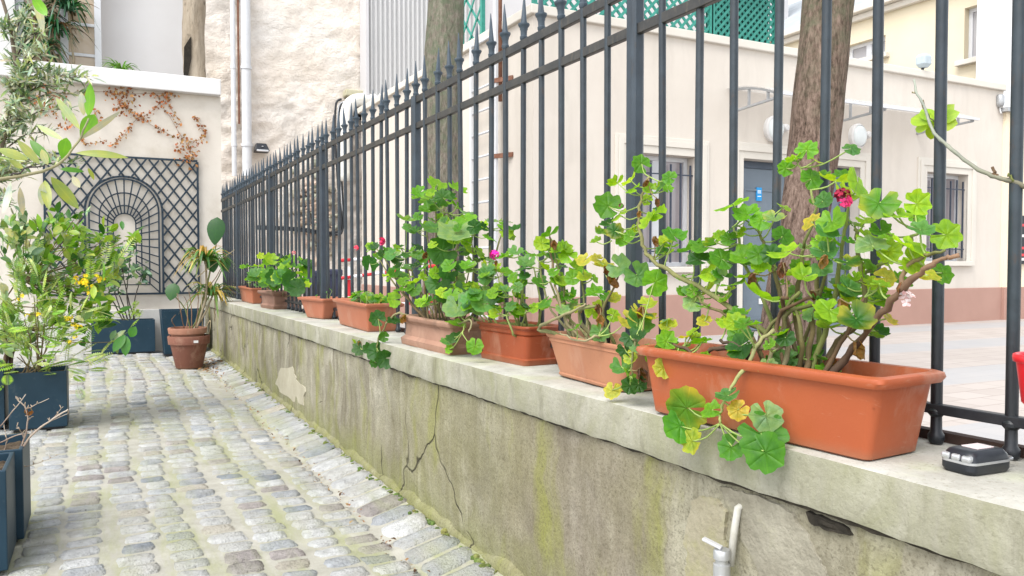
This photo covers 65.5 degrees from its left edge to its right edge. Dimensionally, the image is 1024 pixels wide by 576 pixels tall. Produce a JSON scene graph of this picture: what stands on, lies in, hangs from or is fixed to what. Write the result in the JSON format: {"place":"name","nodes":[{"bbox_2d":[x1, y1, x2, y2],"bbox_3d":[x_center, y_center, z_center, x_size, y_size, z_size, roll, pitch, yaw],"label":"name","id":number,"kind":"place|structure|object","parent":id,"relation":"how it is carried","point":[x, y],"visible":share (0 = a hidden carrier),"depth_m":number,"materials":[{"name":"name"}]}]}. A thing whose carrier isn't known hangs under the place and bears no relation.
{"place":"outdoors","nodes":[
{"label":"outdoors","id":0,"kind":"place"},
{"bbox_2d":[0,347,502,575],"bbox_3d":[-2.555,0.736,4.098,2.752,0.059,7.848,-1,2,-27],"label":"cobblestone paving","id":1,"kind":"structure","parent":0,"point":[296,432],"depth_m":3.02,"materials":[{"name":"grey stone"}]},
{"bbox_2d":[0,360,8,429],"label":"planter","id":2,"kind":"object","parent":1,"relation":"on","point":[4,407],"visible":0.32,"depth_m":4.13,"materials":[{"name":"blue metal"}]},
{"bbox_2d":[0,0,105,214],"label":"olive tree","id":3,"kind":"object","parent":2,"relation":"on","point":[23,81],"visible":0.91,"depth_m":4.14,"materials":[{"name":"green plant"}]},
{"bbox_2d":[0,201,143,371],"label":"evergreen shrub","id":4,"kind":"object","parent":2,"relation":"in","point":[19,233],"visible":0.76,"depth_m":4.29,"materials":[{"name":"green plant"}]},
{"bbox_2d":[0,452,15,572],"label":"planter","id":5,"kind":"object","parent":1,"relation":"on","point":[7,509],"visible":1,"depth_m":2.24,"materials":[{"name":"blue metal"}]},
{"bbox_2d":[0,0,127,214],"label":"bay branch","id":6,"kind":"object","parent":5,"relation":"in","point":[90,125],"visible":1,"depth_m":1.13,"materials":[{"name":"green plant"}]},
{"bbox_2d":[0,433,30,541],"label":"planter","id":7,"kind":"object","parent":1,"relation":"on","point":[22,487],"visible":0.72,"depth_m":2.48,"materials":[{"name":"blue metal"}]},
{"bbox_2d":[0,394,68,466],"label":"bare twig","id":8,"kind":"object","parent":7,"relation":"in","point":[27,413],"visible":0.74,"depth_m":2.50,"materials":[{"name":"brown wood"}]},
{"bbox_2d":[8,365,68,431],"bbox_3d":[-2.505,0.582,4.222,0.260,0.303,0.260,-1,2,-27],"label":"planter","id":9,"kind":"object","parent":1,"relation":"on","point":[35,387],"visible":0.94,"depth_m":4.11,"materials":[{"name":"blue metal"}]},
{"bbox_2d":[0,235,142,398],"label":"coronilla","id":10,"kind":"object","parent":9,"relation":"in","point":[123,342],"visible":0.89,"depth_m":4.14,"materials":[{"name":"green plant"}]},
{"bbox_2d":[91,318,154,354],"bbox_3d":[-3.744,0.466,7.668,0.546,0.319,0.230,-1,2,-27],"label":"planter","id":11,"kind":"object","parent":1,"relation":"on","point":[142,340],"visible":0.56,"depth_m":7.61,"materials":[{"name":"blue metal"}]},
{"bbox_2d":[97,244,151,320],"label":"shrub","id":12,"kind":"object","parent":11,"relation":"on","point":[145,272],"visible":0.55,"depth_m":7.63,"materials":[{"name":"green plant"}]},
{"bbox_2d":[159,308,204,355],"bbox_3d":[-3.168,0.416,7.638,0.380,0.420,0.350,-1,2,-27],"label":"planter","id":13,"kind":"object","parent":1,"relation":"on","point":[166,317],"visible":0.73,"depth_m":7.46,"materials":[{"name":"blue metal"}]},
{"bbox_2d":[167,334,209,368],"bbox_3d":[-2.697,0.530,6.648,0.335,0.268,0.339,-1,2,-27],"label":"clay pot","id":14,"kind":"object","parent":1,"relation":"on","point":[188,352],"visible":0.96,"depth_m":6.54,"materials":[{"name":"brown ceramic"}]},
{"bbox_2d":[168,326,206,336],"bbox_3d":[-2.707,0.390,6.641,0.309,0.122,0.308,-1,2,-27],"label":"clay pot","id":15,"kind":"object","parent":14,"relation":"in","point":[180,331],"visible":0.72,"depth_m":6.53,"materials":[{"name":"orange ceramic"}]},
{"bbox_2d":[165,217,230,328],"bbox_3d":[-2.643,-0.111,6.705,0.516,0.982,0.064,-1,2,-27],"label":"elephant ear","id":16,"kind":"object","parent":15,"relation":"in","point":[215,228],"visible":0.84,"depth_m":6.74},
{"bbox_2d":[172,250,233,332],"bbox_3d":[-2.594,0.063,6.690,0.506,0.777,0.084,-1,2,-27],"label":"dry stalk","id":17,"kind":"object","parent":15,"relation":"in","point":[198,301],"visible":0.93,"depth_m":6.67,"materials":[{"name":"plant"}]},
{"bbox_2d":[174,245,238,327],"bbox_3d":[-2.577,0.011,6.733,0.560,0.743,0.525,-1,2,-27],"label":"yucca","id":18,"kind":"object","parent":15,"relation":"on","point":[204,255],"visible":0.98,"depth_m":6.67,"materials":[{"name":"green plant"}]},
{"bbox_2d":[198,354,430,575],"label":"leaf litter","id":19,"kind":"object","parent":1,"relation":"on","point":[207,368],"visible":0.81,"depth_m":4.15,"materials":[{"name":"brown plant"}]},
{"bbox_2d":[206,349,496,573],"bbox_3d":[-1.482,0.694,4.899,0.059,0.024,6.990,-1,2,-28],"label":"moss","id":20,"kind":"object","parent":1,"relation":"on","point":[476,558],"visible":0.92,"depth_m":2.83,"materials":[{"name":"green plant"}]},
{"bbox_2d":[400,319,1023,444],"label":"courtyard pavement","id":21,"kind":"structure","parent":0,"point":[974,363],"depth_m":7.34,"materials":[{"name":"beige concrete"}]},
{"bbox_2d":[205,0,362,308],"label":"masonry house","id":22,"kind":"structure","parent":21,"relation":"on","point":[305,64],"depth_m":13.99,"materials":[{"name":"stone"}]},
{"bbox_2d":[230,0,236,175],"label":"drainpipe","id":23,"kind":"object","parent":22,"relation":"attached to","point":[233,88],"visible":1,"depth_m":13.37,"materials":[{"name":"white plastic"}]},
{"bbox_2d":[237,0,239,123],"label":"drainpipe","id":24,"kind":"object","parent":22,"relation":"attached to","point":[238,59],"visible":1,"depth_m":13.41,"materials":[{"name":"white metal"}]},
{"bbox_2d":[240,0,252,176],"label":"drainpipe","id":25,"kind":"object","parent":22,"relation":"attached to","point":[246,69],"visible":0.94,"depth_m":13.43,"materials":[{"name":"white plastic"}]},
{"bbox_2d":[253,143,269,153],"bbox_3d":[-4.289,-2.400,13.633,0.242,0.154,0.215,-1,2,-27],"label":"wall lamp","id":26,"kind":"object","parent":22,"relation":"attached to","point":[261,148],"visible":1,"depth_m":13.59,"materials":[{"name":"black plastic"}]},
{"bbox_2d":[340,93,379,181],"bbox_3d":[-2.720,-2.728,14.284,0.794,1.652,0.277,-1,2,-34],"label":"vent duct","id":27,"kind":"object","parent":22,"relation":"attached to","point":[348,101],"visible":0.59,"depth_m":14.07,"materials":[{"name":"white metal"}]},
{"bbox_2d":[265,98,343,235],"bbox_3d":[-3.670,-2.145,13.890,1.566,2.453,0.041,-1,2,-27],"label":"cable bundle","id":28,"kind":"object","parent":27,"relation":"attached to","point":[342,196],"visible":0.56,"depth_m":14.15,"materials":[{"name":"black plastic"}]},
{"bbox_2d":[360,0,479,146],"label":"corrugated screen","id":29,"kind":"object","parent":22,"relation":"attached to","point":[392,37],"depth_m":14.45,"materials":[{"name":"grey metal"}]},
{"bbox_2d":[306,271,316,295],"bbox_3d":[-2.121,0.212,8.586,0.151,0.796,0.426,-1,2,-27],"label":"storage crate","id":30,"kind":"object","parent":21,"relation":"on","point":[311,285],"visible":0.02,"depth_m":8.41,"materials":[{"name":"plastic"}]},
{"bbox_2d":[330,269,342,296],"bbox_3d":[-1.950,0.204,8.562,0.158,0.814,0.426,-1,2,-27],"label":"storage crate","id":31,"kind":"object","parent":21,"relation":"on","point":[336,273],"visible":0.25,"depth_m":8.39,"materials":[{"name":"plastic"}]},
{"bbox_2d":[348,267,349,296],"bbox_3d":[-1.373,0.243,6.730,0.280,0.848,0.276,-1,2,-27],"label":"barrier post","id":32,"kind":"object","parent":21,"relation":"on","point":[348,282],"visible":0.08,"depth_m":6.70,"materials":[{"name":"red plastic"}]},
{"bbox_2d":[341,264,435,279],"bbox_3d":[-1.050,-0.140,6.851,0.899,0.138,0.027,-1,2,-27],"label":"barrier rail","id":33,"kind":"object","parent":32,"relation":"attached to","point":[377,273],"visible":0.39,"depth_m":6.78,"materials":[{"name":"metal"}]},
{"bbox_2d":[422,0,463,313],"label":"tree","id":34,"kind":"object","parent":21,"relation":"on","point":[445,22],"visible":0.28,"depth_m":7.55,"materials":[{"name":"brown plant"}]},
{"bbox_2d":[469,0,512,319],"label":"ladder","id":35,"kind":"object","parent":21,"relation":"on","point":[497,80],"visible":0.58,"depth_m":9.10,"materials":[{"name":"white metal"}]},
{"bbox_2d":[357,3,1006,338],"bbox_3d":[2.428,-1.323,13.220,8.320,3.675,6.470,-1,2,-27],"label":"annex","id":36,"kind":"object","parent":21,"relation":"on","point":[972,290],"visible":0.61,"depth_m":9.74,"materials":[{"name":"beige paint"}]},
{"bbox_2d":[463,0,484,43],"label":"roof lattice","id":37,"kind":"object","parent":36,"relation":"on","point":[481,11],"visible":0.39,"depth_m":10.43,"materials":[{"name":"green paint"}]},
{"bbox_2d":[498,0,501,101],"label":"vent pole","id":38,"kind":"object","parent":36,"relation":"attached to","point":[499,40],"visible":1,"depth_m":9.03,"materials":[{"name":"metal"}]},
{"bbox_2d":[531,0,712,33],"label":"roof lattice","id":39,"kind":"object","parent":36,"relation":"on","point":[708,20],"visible":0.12,"depth_m":9.63,"materials":[{"name":"green paint"}]},
{"bbox_2d":[643,155,705,272],"bbox_3d":[1.739,-0.872,9.383,1.200,1.381,0.260,-1,2,-27],"label":"window","id":40,"kind":"structure","parent":36,"relation":"in","point":[676,201],"depth_m":9.55,"materials":[{"name":"white plastic"}]},
{"bbox_2d":[706,0,774,43],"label":"roof lattice","id":41,"kind":"object","parent":36,"relation":"on","point":[754,20],"visible":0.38,"depth_m":10.33,"materials":[{"name":"green paint"}]},
{"bbox_2d":[763,116,789,142],"bbox_3d":[3.357,-2.006,10.049,0.390,0.336,0.117,-1,2,-27],"label":"bulkhead lamp","id":42,"kind":"object","parent":36,"relation":"attached to","point":[768,128],"visible":0.52,"depth_m":9.98,"materials":[{"name":"white paint"}]},
{"bbox_2d":[742,161,849,330],"bbox_3d":[3.713,-0.540,10.559,2.105,2.177,0.080,-1,2,-27],"label":"door","id":43,"kind":"structure","parent":36,"relation":"in","point":[757,175],"depth_m":10.26,"materials":[{"name":"metal"}]},
{"bbox_2d":[738,87,979,134],"bbox_3d":[4.429,-2.302,10.181,3.631,0.298,0.880,-1,2,-27],"label":"door canopy","id":44,"kind":"object","parent":36,"relation":"attached to","point":[849,102],"visible":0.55,"depth_m":9.65,"materials":[{"name":"white metal"}]},
{"bbox_2d":[848,123,870,147],"bbox_3d":[4.721,-2.052,10.752,0.390,0.336,0.117,-1,2,-27],"label":"bulkhead lamp","id":45,"kind":"object","parent":36,"relation":"attached to","point":[859,135],"visible":0.93,"depth_m":10.68,"materials":[{"name":"white paint"}]},
{"bbox_2d":[916,53,931,69],"bbox_3d":[5.858,-3.210,11.323,0.170,0.225,0.150,-1,2,-27],"label":"security camera","id":46,"kind":"object","parent":36,"relation":"on","point":[923,61],"visible":1,"depth_m":11.27,"materials":[{"name":"white plastic"}]},
{"bbox_2d":[924,174,974,265],"bbox_3d":[6.370,-1.006,11.770,1.185,1.361,0.260,-1,2,-27],"label":"window","id":47,"kind":"structure","parent":36,"relation":"in","point":[952,189],"depth_m":11.87,"materials":[{"name":"white plastic"}]},
{"bbox_2d":[996,94,1004,113],"bbox_3d":[7.470,-2.815,12.180,0.120,0.306,0.117,-1,2,-27],"label":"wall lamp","id":48,"kind":"object","parent":36,"relation":"attached to","point":[1000,100],"visible":1,"depth_m":12.14,"materials":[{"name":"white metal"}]},
{"bbox_2d":[757,0,854,349],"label":"tree","id":49,"kind":"object","parent":21,"relation":"on","point":[804,124],"visible":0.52,"depth_m":5.71,"materials":[{"name":"brown plant"}]},
{"bbox_2d":[911,79,1023,188],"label":"shrub","id":50,"kind":"object","parent":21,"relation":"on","point":[922,120],"visible":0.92,"depth_m":1.29,"materials":[{"name":"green plant"}]},
{"bbox_2d":[976,0,1011,106],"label":"white house","id":51,"kind":"structure","parent":21,"relation":"on","point":[994,40],"depth_m":13.03,"materials":[{"name":"white paint"}]},
{"bbox_2d":[1000,107,1023,319],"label":"yellow wing","id":52,"kind":"structure","parent":21,"relation":"on","point":[1005,111],"depth_m":12.31,"materials":[{"name":"beige paint"}]},
{"bbox_2d":[788,0,799,4],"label":"house","id":53,"kind":"structure","parent":0,"point":[791,1],"depth_m":29.85,"materials":[{"name":"white paint"}]},
{"bbox_2d":[768,0,976,78],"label":"yellow house","id":54,"kind":"structure","parent":0,"point":[909,31],"depth_m":14.74,"materials":[{"name":"paint"}]},
{"bbox_2d":[850,37,889,60],"bbox_3d":[6.962,-4.638,15.656,0.300,0.443,1.125,-1,2,-27],"label":"window","id":55,"kind":"structure","parent":54,"relation":"in","point":[863,51],"depth_m":15.80,"materials":[{"name":"white plastic"}]},
{"bbox_2d":[954,7,976,66],"bbox_3d":[8.026,-4.354,13.601,0.300,0.995,0.778,-1,2,-27],"label":"window","id":56,"kind":"structure","parent":54,"relation":"in","point":[972,47],"depth_m":13.83,"materials":[{"name":"white plastic"}]},
{"label":"ground","id":57,"kind":"structure","parent":0,"visible":0},
{"bbox_2d":[0,0,222,357],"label":"end house","id":58,"kind":"structure","parent":57,"relation":"on","point":[160,44],"depth_m":7.96,"materials":[{"name":"paint"}]},
{"bbox_2d":[0,0,100,64],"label":"dracaena","id":59,"kind":"object","parent":58,"relation":"on","point":[68,6],"visible":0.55,"depth_m":7.80,"materials":[{"name":"green plant"}]},
{"bbox_2d":[15,0,101,66],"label":"window","id":60,"kind":"structure","parent":58,"relation":"in","point":[87,54],"depth_m":8.15,"materials":[{"name":"white plastic"}]},
{"bbox_2d":[27,83,207,169],"bbox_3d":[-3.847,-1.617,7.695,1.710,0.886,0.128,-1,2,-27],"label":"creeper","id":61,"kind":"object","parent":58,"relation":"hanging from","point":[115,92],"visible":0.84,"depth_m":7.80,"materials":[{"name":"brown plant"}]},
{"bbox_2d":[102,57,137,70],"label":"spider plant","id":62,"kind":"object","parent":58,"relation":"on","point":[116,65],"visible":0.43,"depth_m":7.84,"materials":[{"name":"green plant"}]},
{"bbox_2d":[43,152,199,295],"bbox_3d":[-3.789,-0.609,7.784,1.366,1.356,0.018,-1,2,-27],"label":"wall trellis","id":63,"kind":"object","parent":58,"relation":"attached to","point":[121,176],"depth_m":7.86,"materials":[{"name":"paint"}]},
{"bbox_2d":[203,296,1023,575],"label":"garden wall","id":64,"kind":"structure","parent":57,"relation":"on","point":[506,469],"depth_m":1.81,"materials":[{"name":"concrete"}]},
{"bbox_2d":[238,286,261,303],"bbox_3d":[-2.146,0.055,6.644,0.182,0.130,0.678,-1,2,-27],"label":"window box","id":65,"kind":"object","parent":64,"relation":"on","point":[250,295],"visible":0.74,"depth_m":6.40,"materials":[{"name":"plastic"}]},
{"bbox_2d":[257,290,298,308],"bbox_3d":[-1.657,0.081,5.687,0.227,0.125,0.368,-1,2,-33],"label":"window box","id":66,"kind":"object","parent":64,"relation":"on","point":[271,299],"visible":0.65,"depth_m":5.55,"materials":[{"name":"brown ceramic"}]},
{"bbox_2d":[239,251,311,296],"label":"geranium","id":67,"kind":"object","parent":66,"relation":"in","point":[271,278],"visible":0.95,"depth_m":5.06,"materials":[{"name":"green plant"}]},
{"bbox_2d":[297,296,343,318],"bbox_3d":[-1.071,0.112,4.553,0.189,0.118,0.354,-1,2,-38],"label":"window box","id":68,"kind":"object","parent":64,"relation":"on","point":[317,307],"visible":0.66,"depth_m":4.46,"materials":[{"name":"plastic"}]},
{"bbox_2d":[332,298,404,331],"bbox_3d":[-0.697,0.125,3.808,0.187,0.130,0.623,-1,2,-26],"label":"window box","id":69,"kind":"object","parent":64,"relation":"on","point":[352,314],"visible":0.79,"depth_m":3.60,"materials":[{"name":"plastic"}]},
{"bbox_2d":[348,290,387,303],"bbox_3d":[-0.696,0.048,3.793,0.164,0.076,0.484,-1,2,-27],"label":"seedling patch","id":70,"kind":"object","parent":69,"relation":"on","point":[366,297],"visible":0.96,"depth_m":3.71,"materials":[{"name":"green plant"}]},
{"bbox_2d":[399,313,485,354],"bbox_3d":[-0.230,0.160,2.846,0.195,0.108,0.485,-1,2,-28],"label":"window box","id":71,"kind":"object","parent":64,"relation":"on","point":[425,333],"visible":0.56,"depth_m":2.74,"materials":[{"name":"plastic"}]},
{"bbox_2d":[351,176,519,368],"bbox_3d":[-0.372,-0.058,3.069,0.356,0.743,1.440,-1,2,-27],"label":"geranium","id":72,"kind":"object","parent":71,"relation":"in","point":[445,228],"visible":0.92,"depth_m":2.86,"materials":[{"name":"green plant"}]},
{"bbox_2d":[477,319,557,365],"bbox_3d":[0.021,0.165,2.451,0.145,0.116,0.308,-1,2,-32],"label":"window box","id":73,"kind":"object","parent":64,"relation":"on","point":[529,345],"visible":0.79,"depth_m":2.36,"materials":[{"name":"orange plastic"}]},
{"bbox_2d":[440,245,549,354],"bbox_3d":[-0.060,0.042,2.469,0.219,0.349,0.474,-1,2,-27],"label":"geranium","id":74,"kind":"object","parent":73,"relation":"in","point":[477,299],"visible":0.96,"depth_m":2.40,"materials":[{"name":"green plant"}]},
{"bbox_2d":[546,330,655,391],"bbox_3d":[0.240,0.179,1.981,0.159,0.112,0.435,-1,2,-24],"label":"window box","id":75,"kind":"object","parent":64,"relation":"on","point":[590,361],"visible":0.52,"depth_m":1.94,"materials":[{"name":"orange plastic"}]},
{"bbox_2d":[529,226,667,399],"bbox_3d":[0.204,0.035,1.938,0.183,0.390,0.735,-1,2,-20],"label":"geranium","id":76,"kind":"object","parent":75,"relation":"in","point":[638,324],"visible":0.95,"depth_m":1.90,"materials":[{"name":"green plant"}]},
{"bbox_2d":[221,0,1023,459],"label":"iron fence","id":77,"kind":"object","parent":64,"relation":"on","point":[237,212],"visible":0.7,"depth_m":2.19,"materials":[{"name":"black metal"}]},
{"bbox_2d":[1012,351,1023,403],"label":"hanging pot","id":78,"kind":"object","parent":77,"relation":"hanging from","point":[1018,358],"visible":1,"depth_m":1.05,"materials":[{"name":"red plastic"}]},
{"bbox_2d":[702,504,741,575],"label":"garden tap","id":79,"kind":"object","parent":64,"relation":"attached to","point":[724,558],"visible":1,"depth_m":1.37,"materials":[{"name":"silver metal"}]},
{"bbox_2d":[636,342,945,460],"bbox_3d":[0.453,0.184,1.396,0.174,0.130,0.540,-1,2,-31],"label":"window box","id":80,"kind":"object","parent":64,"relation":"on","point":[862,410],"visible":0.93,"depth_m":1.24,"materials":[{"name":"orange plastic"}]},
{"bbox_2d":[590,140,962,474],"bbox_3d":[0.391,-0.002,1.500,0.298,0.581,0.951,-1,2,-27],"label":"geranium","id":81,"kind":"object","parent":80,"relation":"in","point":[763,450],"visible":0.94,"depth_m":1.34,"materials":[{"name":"green plant"}]},
{"bbox_2d":[941,443,1013,475],"bbox_3d":[0.667,0.239,1.128,0.114,0.034,0.053,-1,2,-23],"label":"case","id":82,"kind":"object","parent":64,"relation":"on","point":[976,459],"visible":1,"depth_m":1.10,"materials":[{"name":"black plastic"}]},
{"bbox_2d":[485,0,787,30],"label":"grey house","id":83,"kind":"structure","parent":57,"relation":"on","point":[512,7],"depth_m":15.75,"materials":[{"name":"grey paint"}]},
{"bbox_3d":[-0.754,0.168,7.047,0.280,0.978,0.276,-1,2,-27],"label":"barrier post","id":84,"kind":"object","parent":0,"visible":0},
{"bbox_2d":[341,256,402,261],"bbox_3d":[-1.050,-0.265,6.847,0.898,0.088,0.027,-1,2,-27],"label":"barrier rail","id":85,"kind":"object","parent":84,"relation":"attached to","point":[348,259],"visible":0.12,"depth_m":6.69,"materials":[{"name":"metal"}]}
]}

